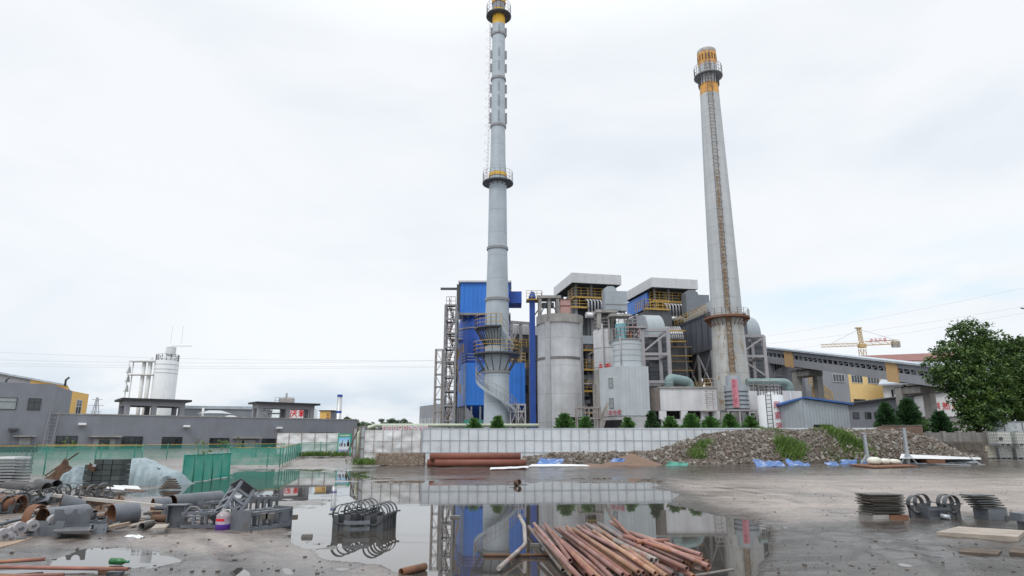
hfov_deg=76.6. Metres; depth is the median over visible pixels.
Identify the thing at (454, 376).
stair tower
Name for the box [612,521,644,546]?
steel pipe
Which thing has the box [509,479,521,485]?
drain stub
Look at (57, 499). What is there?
pipe saddle
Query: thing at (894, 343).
tower crane
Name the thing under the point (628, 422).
conifer
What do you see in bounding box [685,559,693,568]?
pipe flange
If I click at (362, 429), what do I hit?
sheet gate
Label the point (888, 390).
coal shed
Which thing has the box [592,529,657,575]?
steel pipe
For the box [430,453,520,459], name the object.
pipe
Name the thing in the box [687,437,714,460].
grass
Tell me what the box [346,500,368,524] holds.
pipe saddle
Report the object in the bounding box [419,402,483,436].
factory hall
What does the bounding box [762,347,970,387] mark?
conveyor gallery
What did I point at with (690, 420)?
conifer
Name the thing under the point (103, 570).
scrap
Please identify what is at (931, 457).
sheet metal
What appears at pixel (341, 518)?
pipe saddle
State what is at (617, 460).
sheet metal
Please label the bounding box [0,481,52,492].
culvert pipe
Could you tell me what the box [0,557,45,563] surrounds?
red bar
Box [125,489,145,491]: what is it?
board offcut
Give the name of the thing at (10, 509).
pipe saddle
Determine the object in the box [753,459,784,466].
tarp
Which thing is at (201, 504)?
welded truss
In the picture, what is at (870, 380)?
window
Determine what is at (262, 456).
net fence
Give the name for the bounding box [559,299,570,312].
pink filter unit
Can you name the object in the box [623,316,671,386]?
portal frame
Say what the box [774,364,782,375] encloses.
window
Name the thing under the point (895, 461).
plastic bag
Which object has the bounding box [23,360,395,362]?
overhead wire
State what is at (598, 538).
steel pipe
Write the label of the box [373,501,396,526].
pipe saddle
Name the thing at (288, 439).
foil hoarding
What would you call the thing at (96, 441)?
door
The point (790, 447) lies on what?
grass
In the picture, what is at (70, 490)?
pipe saddle
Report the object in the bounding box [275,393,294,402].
roof machine
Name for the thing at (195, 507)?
hoop bracket
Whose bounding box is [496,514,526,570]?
bent pipe
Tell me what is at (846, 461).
sheet metal
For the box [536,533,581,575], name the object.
steel pipe
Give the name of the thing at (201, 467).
net fence
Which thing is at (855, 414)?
window
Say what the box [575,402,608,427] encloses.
loading frame
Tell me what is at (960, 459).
edge bar
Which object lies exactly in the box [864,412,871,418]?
window
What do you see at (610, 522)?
steel pipe
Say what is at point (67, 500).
pipe reducer
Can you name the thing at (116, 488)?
board offcut
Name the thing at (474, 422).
conifer
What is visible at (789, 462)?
tarp
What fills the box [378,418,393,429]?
distant tree
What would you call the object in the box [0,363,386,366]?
overhead wire
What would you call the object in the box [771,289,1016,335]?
overhead wire
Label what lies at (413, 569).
pipe stub
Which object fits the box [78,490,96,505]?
pipe saddle
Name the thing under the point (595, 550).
steel pipe
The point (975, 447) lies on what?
stone wall
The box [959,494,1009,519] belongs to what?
channel stack
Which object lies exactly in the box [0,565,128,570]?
red bar
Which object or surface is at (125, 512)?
pipe section
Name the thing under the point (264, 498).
welded truss
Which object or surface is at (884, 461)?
plastic bag
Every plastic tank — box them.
[985,445,996,458]
[987,431,1012,444]
[995,445,1012,458]
[1010,431,1023,444]
[1010,445,1023,458]
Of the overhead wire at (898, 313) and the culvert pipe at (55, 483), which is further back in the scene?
the overhead wire at (898, 313)
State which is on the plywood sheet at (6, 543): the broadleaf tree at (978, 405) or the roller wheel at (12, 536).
the roller wheel at (12, 536)
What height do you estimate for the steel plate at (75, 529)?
0.030 m
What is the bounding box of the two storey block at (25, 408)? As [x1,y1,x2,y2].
[0,382,88,450]
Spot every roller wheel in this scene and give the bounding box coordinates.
[0,528,11,540]
[5,532,16,540]
[7,526,18,536]
[12,521,27,534]
[26,520,39,530]
[46,515,53,525]
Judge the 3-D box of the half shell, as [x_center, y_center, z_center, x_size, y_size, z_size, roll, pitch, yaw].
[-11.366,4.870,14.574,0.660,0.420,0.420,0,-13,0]
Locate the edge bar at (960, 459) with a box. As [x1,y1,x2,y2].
[942,459,980,460]
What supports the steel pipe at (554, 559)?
on the puddle water
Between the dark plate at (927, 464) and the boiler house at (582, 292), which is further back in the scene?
the boiler house at (582, 292)
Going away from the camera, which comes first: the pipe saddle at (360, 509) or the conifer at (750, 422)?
the pipe saddle at (360, 509)
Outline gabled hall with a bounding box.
[0,372,69,389]
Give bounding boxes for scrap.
[97,569,115,573]
[106,571,124,575]
[108,522,129,527]
[115,522,138,529]
[128,520,154,527]
[151,524,169,529]
[301,534,312,537]
[450,515,459,517]
[530,543,540,546]
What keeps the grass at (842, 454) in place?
on the rubble
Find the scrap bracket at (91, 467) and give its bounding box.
[87,463,96,471]
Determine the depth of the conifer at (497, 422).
46.79 m
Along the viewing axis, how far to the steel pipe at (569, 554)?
8.47 m
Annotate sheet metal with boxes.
[125,535,144,537]
[490,466,528,469]
[529,464,587,466]
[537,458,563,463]
[610,458,624,461]
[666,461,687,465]
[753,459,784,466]
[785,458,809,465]
[824,461,838,465]
[840,459,856,463]
[900,454,980,459]
[945,460,976,462]
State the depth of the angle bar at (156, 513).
13.61 m
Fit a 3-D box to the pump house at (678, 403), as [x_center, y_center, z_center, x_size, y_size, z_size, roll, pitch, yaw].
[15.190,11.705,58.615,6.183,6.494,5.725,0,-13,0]
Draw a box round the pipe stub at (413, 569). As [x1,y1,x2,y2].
[398,563,427,574]
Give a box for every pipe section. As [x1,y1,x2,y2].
[35,504,92,520]
[106,502,140,523]
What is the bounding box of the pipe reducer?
[58,493,85,506]
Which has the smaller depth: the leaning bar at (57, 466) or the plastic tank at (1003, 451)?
the leaning bar at (57, 466)
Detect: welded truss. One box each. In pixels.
[155,504,192,517]
[180,509,237,527]
[197,497,247,509]
[208,478,256,521]
[230,505,292,530]
[249,493,278,517]
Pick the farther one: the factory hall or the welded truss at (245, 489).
the factory hall
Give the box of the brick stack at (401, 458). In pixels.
[374,453,425,464]
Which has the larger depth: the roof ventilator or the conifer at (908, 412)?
the roof ventilator
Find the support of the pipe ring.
on the ground at (798, 519)
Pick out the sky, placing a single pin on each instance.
(265, 183)
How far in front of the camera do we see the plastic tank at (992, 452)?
46.63 m
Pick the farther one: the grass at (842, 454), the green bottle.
the grass at (842, 454)
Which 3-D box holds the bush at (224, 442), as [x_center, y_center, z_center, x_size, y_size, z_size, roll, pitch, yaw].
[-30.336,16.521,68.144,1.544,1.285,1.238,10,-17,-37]
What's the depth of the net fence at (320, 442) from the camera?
55.50 m
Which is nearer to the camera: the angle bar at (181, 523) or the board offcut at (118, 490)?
the angle bar at (181, 523)
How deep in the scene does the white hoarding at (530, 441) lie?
42.84 m
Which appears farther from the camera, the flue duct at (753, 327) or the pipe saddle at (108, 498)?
the flue duct at (753, 327)
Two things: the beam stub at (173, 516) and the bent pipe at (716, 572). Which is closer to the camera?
the bent pipe at (716, 572)
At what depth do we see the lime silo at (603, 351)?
64.14 m
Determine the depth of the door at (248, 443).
84.87 m
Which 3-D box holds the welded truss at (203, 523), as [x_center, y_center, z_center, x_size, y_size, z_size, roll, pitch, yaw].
[-5.647,4.317,12.137,0.900,0.280,0.450,1,-13,-4]
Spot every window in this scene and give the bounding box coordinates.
[0,397,17,409]
[27,398,40,409]
[55,436,77,446]
[75,399,82,412]
[121,436,142,447]
[161,437,181,447]
[209,438,228,447]
[261,439,276,446]
[608,378,612,387]
[609,398,613,407]
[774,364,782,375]
[832,374,844,381]
[851,375,862,382]
[853,412,859,418]
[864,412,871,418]
[867,377,879,383]
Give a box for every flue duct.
[637,315,667,419]
[747,317,764,390]
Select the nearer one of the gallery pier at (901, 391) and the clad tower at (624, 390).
the clad tower at (624, 390)
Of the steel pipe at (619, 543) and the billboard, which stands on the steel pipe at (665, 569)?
the steel pipe at (619, 543)
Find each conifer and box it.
[465,418,483,427]
[489,415,505,427]
[552,412,576,427]
[575,415,593,427]
[619,416,635,427]
[643,410,660,427]
[660,416,680,427]
[680,412,703,427]
[701,415,723,427]
[722,413,742,427]
[741,415,762,427]
[873,401,903,426]
[894,396,933,432]
[927,410,961,432]
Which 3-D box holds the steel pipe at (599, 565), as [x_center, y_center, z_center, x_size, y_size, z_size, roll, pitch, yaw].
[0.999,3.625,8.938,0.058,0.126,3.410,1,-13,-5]
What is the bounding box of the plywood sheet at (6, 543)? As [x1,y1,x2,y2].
[0,537,32,547]
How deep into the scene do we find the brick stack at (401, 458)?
38.87 m
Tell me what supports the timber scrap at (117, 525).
on the ground at (798, 519)
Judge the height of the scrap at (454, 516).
0.058 m
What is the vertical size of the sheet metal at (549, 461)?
0.358 m
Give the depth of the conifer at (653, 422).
46.92 m
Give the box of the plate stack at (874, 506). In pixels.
[854,493,908,519]
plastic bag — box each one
[866,457,880,464]
[880,458,890,464]
[890,459,900,463]
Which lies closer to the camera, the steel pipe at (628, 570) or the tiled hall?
the steel pipe at (628, 570)
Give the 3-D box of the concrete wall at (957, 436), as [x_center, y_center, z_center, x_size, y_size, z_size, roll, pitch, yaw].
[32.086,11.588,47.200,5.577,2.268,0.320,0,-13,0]
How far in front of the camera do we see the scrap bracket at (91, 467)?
21.09 m
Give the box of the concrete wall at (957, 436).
[923,431,989,444]
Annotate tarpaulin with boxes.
[60,465,84,487]
[128,458,193,485]
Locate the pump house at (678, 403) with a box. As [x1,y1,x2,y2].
[649,378,719,427]
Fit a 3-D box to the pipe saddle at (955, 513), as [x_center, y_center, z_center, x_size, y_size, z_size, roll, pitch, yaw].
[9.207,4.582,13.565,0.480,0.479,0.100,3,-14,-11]
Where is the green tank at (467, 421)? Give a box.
[464,420,482,427]
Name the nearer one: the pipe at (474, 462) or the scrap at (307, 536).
the scrap at (307, 536)
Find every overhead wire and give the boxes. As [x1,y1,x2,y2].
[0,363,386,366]
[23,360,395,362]
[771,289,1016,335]
[772,306,1023,343]
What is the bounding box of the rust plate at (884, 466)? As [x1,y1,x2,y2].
[849,463,917,467]
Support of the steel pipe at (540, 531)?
on the steel pipe at (560, 562)
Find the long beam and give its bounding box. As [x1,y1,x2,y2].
[0,489,161,506]
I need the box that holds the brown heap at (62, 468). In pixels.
[44,458,72,479]
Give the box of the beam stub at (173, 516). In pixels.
[165,504,190,525]
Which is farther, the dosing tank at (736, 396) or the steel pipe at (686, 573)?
the dosing tank at (736, 396)
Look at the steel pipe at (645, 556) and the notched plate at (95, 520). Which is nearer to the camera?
the steel pipe at (645, 556)
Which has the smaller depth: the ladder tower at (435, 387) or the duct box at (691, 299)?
the ladder tower at (435, 387)
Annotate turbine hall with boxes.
[805,371,883,401]
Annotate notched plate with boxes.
[25,521,65,535]
[50,509,96,525]
[90,516,113,528]
[92,524,107,533]
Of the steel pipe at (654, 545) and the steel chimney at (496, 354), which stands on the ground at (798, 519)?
the steel chimney at (496, 354)
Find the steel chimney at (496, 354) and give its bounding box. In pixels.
[473,0,525,427]
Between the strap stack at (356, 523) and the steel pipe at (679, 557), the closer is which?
the steel pipe at (679, 557)
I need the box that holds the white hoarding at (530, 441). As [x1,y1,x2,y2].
[421,428,875,461]
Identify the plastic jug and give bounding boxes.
[215,509,230,529]
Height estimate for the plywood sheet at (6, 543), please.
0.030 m
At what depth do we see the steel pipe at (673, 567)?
8.03 m
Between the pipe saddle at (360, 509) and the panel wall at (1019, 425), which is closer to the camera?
the pipe saddle at (360, 509)
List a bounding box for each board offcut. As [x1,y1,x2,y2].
[102,488,135,492]
[106,487,124,491]
[122,485,140,489]
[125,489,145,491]
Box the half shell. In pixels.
[0,495,27,512]
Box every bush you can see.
[62,437,78,449]
[218,439,231,449]
[235,437,245,447]
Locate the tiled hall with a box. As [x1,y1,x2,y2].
[866,353,961,384]
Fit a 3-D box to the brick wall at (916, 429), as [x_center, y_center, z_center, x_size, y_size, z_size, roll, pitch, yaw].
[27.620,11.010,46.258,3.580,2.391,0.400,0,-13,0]
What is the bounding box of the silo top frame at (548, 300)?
[537,295,560,315]
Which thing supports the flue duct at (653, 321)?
on the ground at (798, 519)
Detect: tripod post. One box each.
[860,433,869,463]
[900,428,917,463]
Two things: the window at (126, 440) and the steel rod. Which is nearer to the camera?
the steel rod
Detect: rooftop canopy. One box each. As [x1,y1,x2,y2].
[114,398,191,415]
[248,401,319,417]
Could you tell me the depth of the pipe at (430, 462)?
37.53 m
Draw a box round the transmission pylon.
[89,397,103,413]
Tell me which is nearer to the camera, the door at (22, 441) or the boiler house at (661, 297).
the door at (22, 441)
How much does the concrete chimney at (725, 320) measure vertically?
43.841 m
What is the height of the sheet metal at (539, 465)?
0.123 m
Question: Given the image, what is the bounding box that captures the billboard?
[337,434,351,455]
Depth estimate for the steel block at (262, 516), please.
9.65 m
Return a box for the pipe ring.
[150,497,171,510]
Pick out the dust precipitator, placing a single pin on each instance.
(697, 333)
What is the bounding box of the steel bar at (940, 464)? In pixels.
[910,463,970,465]
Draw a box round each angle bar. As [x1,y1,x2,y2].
[86,502,104,504]
[152,511,161,514]
[176,522,191,525]
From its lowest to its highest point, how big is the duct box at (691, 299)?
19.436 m
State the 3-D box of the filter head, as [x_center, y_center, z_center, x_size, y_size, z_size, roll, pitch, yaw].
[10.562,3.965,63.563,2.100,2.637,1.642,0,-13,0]
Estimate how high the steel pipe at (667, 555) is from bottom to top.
0.116 m
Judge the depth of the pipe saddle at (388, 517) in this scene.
12.23 m
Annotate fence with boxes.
[0,445,37,468]
[34,443,284,458]
[43,444,143,474]
[182,451,231,482]
[230,442,301,466]
[302,442,337,449]
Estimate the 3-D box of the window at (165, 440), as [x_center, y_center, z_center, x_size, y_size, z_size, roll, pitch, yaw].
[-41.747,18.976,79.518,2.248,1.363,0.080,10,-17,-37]
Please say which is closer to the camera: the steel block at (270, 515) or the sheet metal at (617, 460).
the steel block at (270, 515)
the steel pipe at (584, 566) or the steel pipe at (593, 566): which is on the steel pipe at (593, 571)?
the steel pipe at (584, 566)
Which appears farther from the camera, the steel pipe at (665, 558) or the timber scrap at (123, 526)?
the timber scrap at (123, 526)
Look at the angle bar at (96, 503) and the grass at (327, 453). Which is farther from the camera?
the grass at (327, 453)
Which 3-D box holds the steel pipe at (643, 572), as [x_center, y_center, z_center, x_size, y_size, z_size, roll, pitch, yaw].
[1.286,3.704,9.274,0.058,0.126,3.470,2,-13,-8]
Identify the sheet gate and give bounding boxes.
[344,425,367,459]
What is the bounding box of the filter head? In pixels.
[607,314,631,342]
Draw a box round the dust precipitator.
[674,301,750,416]
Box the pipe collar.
[21,504,48,522]
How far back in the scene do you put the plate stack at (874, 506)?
13.35 m
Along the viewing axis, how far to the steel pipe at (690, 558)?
8.35 m
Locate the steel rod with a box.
[0,515,34,525]
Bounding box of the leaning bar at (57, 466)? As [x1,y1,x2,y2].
[44,452,78,475]
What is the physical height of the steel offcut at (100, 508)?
0.188 m
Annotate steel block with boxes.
[259,513,265,518]
[266,513,275,518]
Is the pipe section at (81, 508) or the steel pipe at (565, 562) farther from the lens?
the pipe section at (81, 508)
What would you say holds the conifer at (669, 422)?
on the ground at (798, 519)
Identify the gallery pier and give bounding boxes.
[789,368,824,398]
[891,384,937,427]
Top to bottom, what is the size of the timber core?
0.330 m
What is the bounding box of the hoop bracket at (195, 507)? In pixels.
[182,506,203,516]
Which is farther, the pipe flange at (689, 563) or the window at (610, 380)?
the window at (610, 380)
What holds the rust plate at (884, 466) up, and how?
on the ground at (798, 519)
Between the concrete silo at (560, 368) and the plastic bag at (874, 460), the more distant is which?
the concrete silo at (560, 368)
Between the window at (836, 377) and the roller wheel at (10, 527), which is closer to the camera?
the roller wheel at (10, 527)
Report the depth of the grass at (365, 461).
38.67 m
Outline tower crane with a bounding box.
[821,327,900,355]
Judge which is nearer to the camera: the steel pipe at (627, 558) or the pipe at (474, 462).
the steel pipe at (627, 558)
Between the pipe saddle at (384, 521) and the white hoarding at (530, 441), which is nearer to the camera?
the pipe saddle at (384, 521)
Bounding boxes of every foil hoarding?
[275,433,339,452]
[363,430,420,459]
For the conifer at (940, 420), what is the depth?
49.05 m
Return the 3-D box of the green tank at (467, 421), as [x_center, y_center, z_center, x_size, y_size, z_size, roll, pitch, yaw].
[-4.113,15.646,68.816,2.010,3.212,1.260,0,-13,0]
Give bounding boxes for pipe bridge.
[356,424,538,457]
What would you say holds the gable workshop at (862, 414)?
on the ground at (798, 519)
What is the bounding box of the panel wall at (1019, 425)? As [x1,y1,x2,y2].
[986,421,1023,431]
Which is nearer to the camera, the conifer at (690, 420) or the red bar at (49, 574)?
the red bar at (49, 574)
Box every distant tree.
[357,421,367,426]
[364,422,377,429]
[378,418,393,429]
[388,418,409,429]
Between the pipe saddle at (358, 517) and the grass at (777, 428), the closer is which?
the pipe saddle at (358, 517)
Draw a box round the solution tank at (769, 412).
[757,384,790,427]
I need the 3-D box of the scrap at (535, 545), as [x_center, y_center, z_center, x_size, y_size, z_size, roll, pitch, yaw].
[0.376,3.996,10.066,0.191,0.054,0.094,0,-13,0]
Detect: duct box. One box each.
[602,286,627,323]
[681,290,708,317]
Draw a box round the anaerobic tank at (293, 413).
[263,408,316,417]
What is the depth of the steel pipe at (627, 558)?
8.45 m
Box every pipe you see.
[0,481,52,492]
[34,479,62,489]
[169,491,224,505]
[427,459,434,465]
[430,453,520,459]
[435,459,525,466]
[483,554,548,556]
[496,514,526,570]
[527,525,564,572]
[533,522,569,562]
[533,527,573,575]
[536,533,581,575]
[541,525,588,575]
[543,522,572,562]
[545,529,600,575]
[547,524,583,570]
[551,531,595,575]
[554,526,608,570]
[558,527,624,575]
[559,536,605,575]
[565,526,634,575]
[566,528,631,575]
[571,527,645,575]
[572,527,640,574]
[578,545,612,575]
[580,528,639,559]
[585,522,653,562]
[587,530,652,575]
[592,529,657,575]
[595,526,675,575]
[597,522,629,540]
[597,527,668,575]
[600,527,695,575]
[609,521,648,548]
[611,516,646,552]
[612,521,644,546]
[613,538,658,562]
[614,530,685,564]
[618,536,688,570]
[622,534,704,561]
[629,531,702,556]
[632,532,710,568]
[634,536,685,560]
[634,538,668,543]
[638,533,676,549]
[658,558,678,571]
[664,374,694,386]
[695,568,733,575]
[745,378,793,390]
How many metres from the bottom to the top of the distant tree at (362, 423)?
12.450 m
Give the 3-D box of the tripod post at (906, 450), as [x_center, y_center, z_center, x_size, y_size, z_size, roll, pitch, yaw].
[23.512,9.488,38.842,1.100,2.150,0.735,0,-13,0]
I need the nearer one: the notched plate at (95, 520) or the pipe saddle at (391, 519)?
the notched plate at (95, 520)
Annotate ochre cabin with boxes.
[319,410,335,418]
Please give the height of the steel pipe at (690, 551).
0.126 m
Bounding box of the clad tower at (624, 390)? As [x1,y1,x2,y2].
[599,366,649,427]
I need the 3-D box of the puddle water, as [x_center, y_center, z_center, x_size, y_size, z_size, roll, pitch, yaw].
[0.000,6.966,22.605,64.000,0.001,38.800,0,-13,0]
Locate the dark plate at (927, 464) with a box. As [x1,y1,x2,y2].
[903,461,947,464]
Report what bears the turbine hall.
on the ground at (798, 519)
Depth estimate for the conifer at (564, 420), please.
46.77 m
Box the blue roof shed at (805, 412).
[776,396,853,427]
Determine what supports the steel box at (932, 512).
on the ground at (798, 519)
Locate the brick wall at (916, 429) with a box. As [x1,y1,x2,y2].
[873,425,923,435]
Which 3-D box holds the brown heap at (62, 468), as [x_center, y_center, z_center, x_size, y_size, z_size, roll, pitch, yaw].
[-16.399,6.759,23.761,1.458,1.053,1.920,0,-13,0]
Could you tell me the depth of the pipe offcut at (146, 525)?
11.55 m
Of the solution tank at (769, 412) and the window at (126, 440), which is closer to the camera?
the solution tank at (769, 412)
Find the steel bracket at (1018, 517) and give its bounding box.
[1009,512,1023,528]
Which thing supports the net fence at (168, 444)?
on the ground at (798, 519)
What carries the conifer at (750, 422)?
on the ground at (798, 519)
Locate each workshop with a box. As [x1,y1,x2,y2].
[41,410,357,449]
[177,406,272,417]
[848,391,971,432]
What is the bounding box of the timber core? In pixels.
[159,478,180,488]
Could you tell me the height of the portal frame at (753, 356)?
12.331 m
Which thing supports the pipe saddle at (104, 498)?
on the ground at (798, 519)
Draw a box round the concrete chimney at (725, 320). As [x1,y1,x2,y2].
[694,46,749,425]
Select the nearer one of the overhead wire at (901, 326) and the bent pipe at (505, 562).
the bent pipe at (505, 562)
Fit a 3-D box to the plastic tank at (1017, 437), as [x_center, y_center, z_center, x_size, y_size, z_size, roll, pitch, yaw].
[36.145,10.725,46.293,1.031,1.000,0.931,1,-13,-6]
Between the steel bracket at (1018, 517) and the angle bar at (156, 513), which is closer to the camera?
the steel bracket at (1018, 517)
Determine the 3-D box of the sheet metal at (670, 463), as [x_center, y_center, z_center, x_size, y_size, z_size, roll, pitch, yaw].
[9.713,10.301,38.019,1.694,0.263,0.627,3,-14,-12]
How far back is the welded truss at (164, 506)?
13.21 m
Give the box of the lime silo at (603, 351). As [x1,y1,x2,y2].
[592,309,622,427]
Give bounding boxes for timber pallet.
[936,526,1023,541]
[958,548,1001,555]
[1009,547,1023,556]
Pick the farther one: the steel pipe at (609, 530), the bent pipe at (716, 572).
the steel pipe at (609, 530)
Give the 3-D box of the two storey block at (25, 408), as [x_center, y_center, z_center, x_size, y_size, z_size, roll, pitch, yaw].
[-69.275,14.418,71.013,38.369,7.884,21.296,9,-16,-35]
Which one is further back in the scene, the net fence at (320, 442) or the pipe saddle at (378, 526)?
the net fence at (320, 442)
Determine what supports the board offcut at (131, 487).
on the ground at (798, 519)
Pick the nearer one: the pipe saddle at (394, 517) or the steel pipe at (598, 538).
the steel pipe at (598, 538)
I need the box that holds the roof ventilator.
[197,410,230,415]
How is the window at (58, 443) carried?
in the grey workshop at (83, 431)
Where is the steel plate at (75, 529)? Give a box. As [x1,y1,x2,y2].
[52,526,91,532]
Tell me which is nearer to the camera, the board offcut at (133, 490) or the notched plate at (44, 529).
the notched plate at (44, 529)
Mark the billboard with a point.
(344, 441)
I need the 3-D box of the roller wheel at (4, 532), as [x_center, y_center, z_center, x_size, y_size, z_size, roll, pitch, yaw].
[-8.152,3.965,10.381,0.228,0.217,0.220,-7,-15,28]
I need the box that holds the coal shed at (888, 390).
[878,360,959,397]
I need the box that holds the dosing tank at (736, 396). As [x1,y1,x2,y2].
[719,375,758,425]
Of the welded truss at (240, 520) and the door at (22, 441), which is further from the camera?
the door at (22, 441)
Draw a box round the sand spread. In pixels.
[569,463,622,467]
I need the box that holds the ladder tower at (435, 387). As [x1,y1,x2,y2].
[433,349,442,427]
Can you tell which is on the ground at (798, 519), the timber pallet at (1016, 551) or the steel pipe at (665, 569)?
the timber pallet at (1016, 551)
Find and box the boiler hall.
[509,321,537,427]
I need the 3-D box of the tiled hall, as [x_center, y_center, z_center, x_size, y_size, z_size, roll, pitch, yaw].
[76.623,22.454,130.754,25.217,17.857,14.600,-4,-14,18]
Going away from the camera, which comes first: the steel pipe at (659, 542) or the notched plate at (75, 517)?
the steel pipe at (659, 542)
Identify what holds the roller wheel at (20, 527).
on the roller wheel at (10, 527)
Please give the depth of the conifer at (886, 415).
49.30 m
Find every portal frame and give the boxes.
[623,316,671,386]
[745,335,768,390]
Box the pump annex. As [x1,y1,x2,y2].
[742,381,801,424]
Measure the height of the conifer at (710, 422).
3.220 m
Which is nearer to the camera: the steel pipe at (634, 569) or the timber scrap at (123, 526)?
the steel pipe at (634, 569)
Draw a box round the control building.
[763,360,805,395]
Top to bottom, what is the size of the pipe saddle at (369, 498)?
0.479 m
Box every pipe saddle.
[0,495,18,513]
[0,495,23,511]
[17,492,34,505]
[26,490,45,504]
[28,490,41,503]
[34,488,55,503]
[39,488,58,502]
[46,487,62,501]
[54,484,73,494]
[62,483,82,495]
[73,482,92,495]
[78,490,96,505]
[84,484,102,496]
[90,490,110,505]
[94,483,112,496]
[96,489,116,505]
[329,504,355,529]
[334,503,360,527]
[340,501,366,526]
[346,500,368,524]
[349,499,371,515]
[353,498,377,514]
[358,498,381,511]
[360,504,387,530]
[365,503,391,529]
[370,502,393,527]
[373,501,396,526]
[376,501,400,525]
[904,495,926,517]
[910,493,932,511]
[935,494,954,511]
[940,495,962,518]
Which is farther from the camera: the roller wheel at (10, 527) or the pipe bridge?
the pipe bridge
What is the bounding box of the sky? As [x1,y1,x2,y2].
[0,0,1023,428]
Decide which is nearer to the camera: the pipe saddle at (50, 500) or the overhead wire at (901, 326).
the pipe saddle at (50, 500)
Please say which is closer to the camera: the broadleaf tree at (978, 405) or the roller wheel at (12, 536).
the roller wheel at (12, 536)
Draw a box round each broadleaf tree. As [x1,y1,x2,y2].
[918,316,1021,432]
[985,334,1023,420]
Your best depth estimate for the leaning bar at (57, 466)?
25.91 m
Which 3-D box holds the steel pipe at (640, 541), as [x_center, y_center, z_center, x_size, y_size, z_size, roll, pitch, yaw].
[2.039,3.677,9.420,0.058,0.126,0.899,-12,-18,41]
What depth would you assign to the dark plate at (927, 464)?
38.47 m
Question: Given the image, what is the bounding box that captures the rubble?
[522,426,978,464]
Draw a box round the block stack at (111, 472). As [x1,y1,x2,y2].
[80,459,131,489]
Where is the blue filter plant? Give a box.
[441,280,525,427]
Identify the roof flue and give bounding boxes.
[336,394,342,418]
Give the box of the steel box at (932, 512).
[920,506,950,519]
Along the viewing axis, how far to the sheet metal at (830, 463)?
38.33 m
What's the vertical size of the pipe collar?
0.490 m
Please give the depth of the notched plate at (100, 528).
11.34 m
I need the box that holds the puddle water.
[0,468,942,575]
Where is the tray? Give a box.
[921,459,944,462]
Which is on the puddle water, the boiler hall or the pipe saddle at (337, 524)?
the pipe saddle at (337, 524)
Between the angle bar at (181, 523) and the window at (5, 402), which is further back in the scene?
the window at (5, 402)
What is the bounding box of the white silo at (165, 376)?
[123,327,182,414]
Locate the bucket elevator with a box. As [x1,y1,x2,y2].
[526,290,541,427]
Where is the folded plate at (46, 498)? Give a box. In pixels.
[31,492,52,503]
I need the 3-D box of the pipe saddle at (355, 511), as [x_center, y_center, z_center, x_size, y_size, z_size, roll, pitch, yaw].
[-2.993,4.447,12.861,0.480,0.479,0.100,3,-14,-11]
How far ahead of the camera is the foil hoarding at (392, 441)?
41.62 m
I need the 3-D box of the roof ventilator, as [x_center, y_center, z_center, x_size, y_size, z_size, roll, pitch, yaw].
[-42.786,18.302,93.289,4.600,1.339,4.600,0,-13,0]
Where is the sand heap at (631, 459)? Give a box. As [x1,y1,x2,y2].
[602,453,661,465]
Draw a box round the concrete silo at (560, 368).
[536,313,584,427]
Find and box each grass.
[299,450,351,455]
[345,456,380,464]
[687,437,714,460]
[751,425,827,436]
[767,433,811,461]
[812,424,877,458]
[815,440,886,462]
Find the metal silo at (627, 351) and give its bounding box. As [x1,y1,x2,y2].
[612,327,641,366]
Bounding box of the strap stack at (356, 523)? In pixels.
[343,521,369,530]
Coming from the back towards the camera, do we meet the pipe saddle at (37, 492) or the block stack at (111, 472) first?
the block stack at (111, 472)
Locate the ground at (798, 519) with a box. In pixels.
[0,446,1023,575]
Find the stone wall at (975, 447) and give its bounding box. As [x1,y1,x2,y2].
[943,442,988,459]
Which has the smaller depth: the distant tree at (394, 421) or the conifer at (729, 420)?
the conifer at (729, 420)
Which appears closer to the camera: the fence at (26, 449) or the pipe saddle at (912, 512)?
the pipe saddle at (912, 512)
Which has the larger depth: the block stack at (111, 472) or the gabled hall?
the gabled hall
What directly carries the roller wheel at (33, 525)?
on the ground at (798, 519)
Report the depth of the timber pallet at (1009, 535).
10.87 m
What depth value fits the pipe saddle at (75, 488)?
18.89 m
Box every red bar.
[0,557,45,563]
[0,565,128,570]
[0,573,64,575]
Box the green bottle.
[108,558,129,564]
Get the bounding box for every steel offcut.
[94,505,105,511]
[108,520,119,526]
[113,495,124,499]
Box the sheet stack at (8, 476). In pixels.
[0,457,32,484]
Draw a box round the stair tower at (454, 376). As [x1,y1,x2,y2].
[442,296,458,427]
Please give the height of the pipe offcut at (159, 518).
0.149 m
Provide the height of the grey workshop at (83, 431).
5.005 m
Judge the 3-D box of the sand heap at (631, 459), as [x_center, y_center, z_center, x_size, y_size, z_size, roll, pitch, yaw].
[7.191,10.352,39.011,4.219,0.782,3.120,0,-13,0]
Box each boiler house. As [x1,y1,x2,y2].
[554,273,620,425]
[626,277,697,346]
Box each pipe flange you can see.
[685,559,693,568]
[702,559,710,571]
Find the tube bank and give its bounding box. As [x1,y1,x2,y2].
[665,326,692,386]
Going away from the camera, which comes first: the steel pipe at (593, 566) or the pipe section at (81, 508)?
the steel pipe at (593, 566)
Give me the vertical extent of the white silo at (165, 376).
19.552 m
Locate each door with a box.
[18,438,30,444]
[92,439,114,449]
[236,440,255,447]
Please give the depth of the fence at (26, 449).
34.95 m
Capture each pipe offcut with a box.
[138,520,155,529]
[151,515,165,521]

